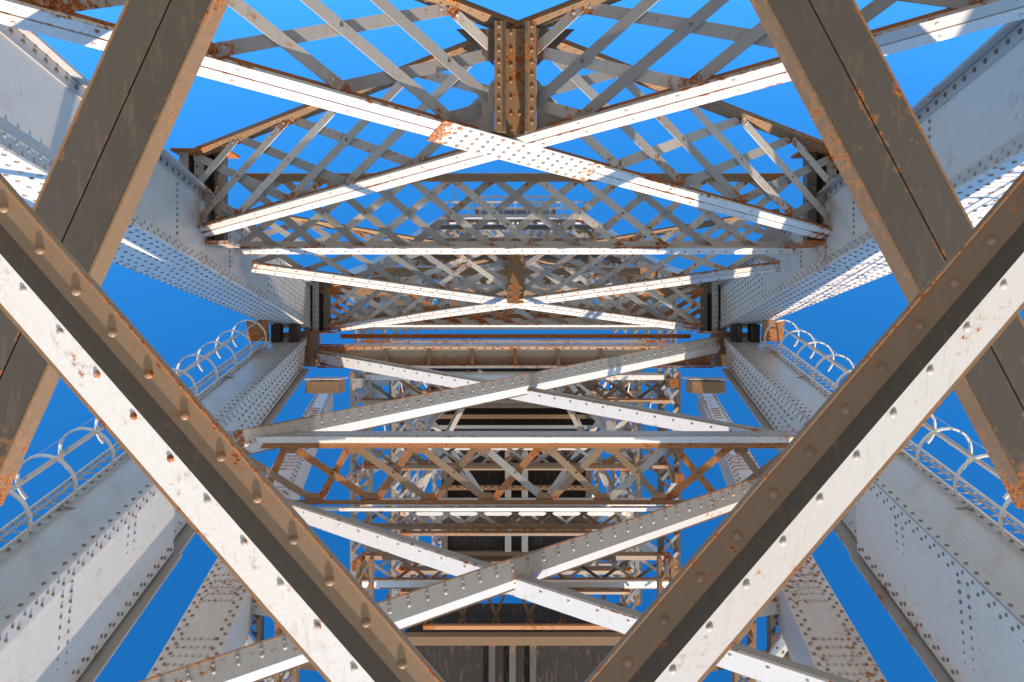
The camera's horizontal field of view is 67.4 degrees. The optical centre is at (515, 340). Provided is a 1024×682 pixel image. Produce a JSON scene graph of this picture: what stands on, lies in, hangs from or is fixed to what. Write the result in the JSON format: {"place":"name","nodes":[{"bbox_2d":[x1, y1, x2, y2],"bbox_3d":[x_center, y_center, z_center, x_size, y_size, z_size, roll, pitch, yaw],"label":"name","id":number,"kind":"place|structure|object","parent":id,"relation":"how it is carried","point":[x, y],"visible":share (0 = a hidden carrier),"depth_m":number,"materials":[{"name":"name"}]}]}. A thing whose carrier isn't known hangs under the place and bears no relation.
{"place":"outdoors","nodes":[
{"label":"outdoors","id":0,"kind":"place"},
{"bbox_2d":[0,0,1023,681],"label":"sky","id":1,"kind":"structure","parent":0,"point":[176,322],"materials":[{"name":"blue"}]},
{"label":"ground","id":2,"kind":"structure","parent":0,"visible":0},
{"bbox_2d":[0,0,1023,681],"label":"steel bridge tower","id":3,"kind":"structure","parent":2,"relation":"on","point":[922,200],"depth_m":12.95,"materials":[{"name":"white metal"}]},
{"bbox_2d":[0,320,269,553],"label":"caged ladder","id":4,"kind":"object","parent":3,"relation":"attached to","point":[257,331],"visible":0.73,"depth_m":15.43,"materials":[{"name":"grey metal"}]},
{"bbox_2d":[403,368,624,681],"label":"bridge deck","id":5,"kind":"structure","parent":3,"relation":"attached to","point":[514,655],"depth_m":26.50,"materials":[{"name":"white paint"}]},
{"bbox_2d":[445,185,585,235],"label":"service platform","id":6,"kind":"structure","parent":3,"relation":"attached to","point":[515,213],"depth_m":61.88,"materials":[{"name":"white paint"}]},
{"bbox_2d":[441,429,591,565],"bbox_3d":[0.050,7.750,39.764,7.200,6.473,5.920,0,-90,0],"label":"counterweight","id":7,"kind":"object","parent":3,"relation":"attached to","point":[492,481],"visible":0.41,"depth_m":37.00,"materials":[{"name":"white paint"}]},
{"bbox_2d":[761,320,1023,548],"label":"caged ladder","id":8,"kind":"object","parent":3,"relation":"attached to","point":[773,330],"visible":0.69,"depth_m":15.62,"materials":[{"name":"grey metal"}]}
]}

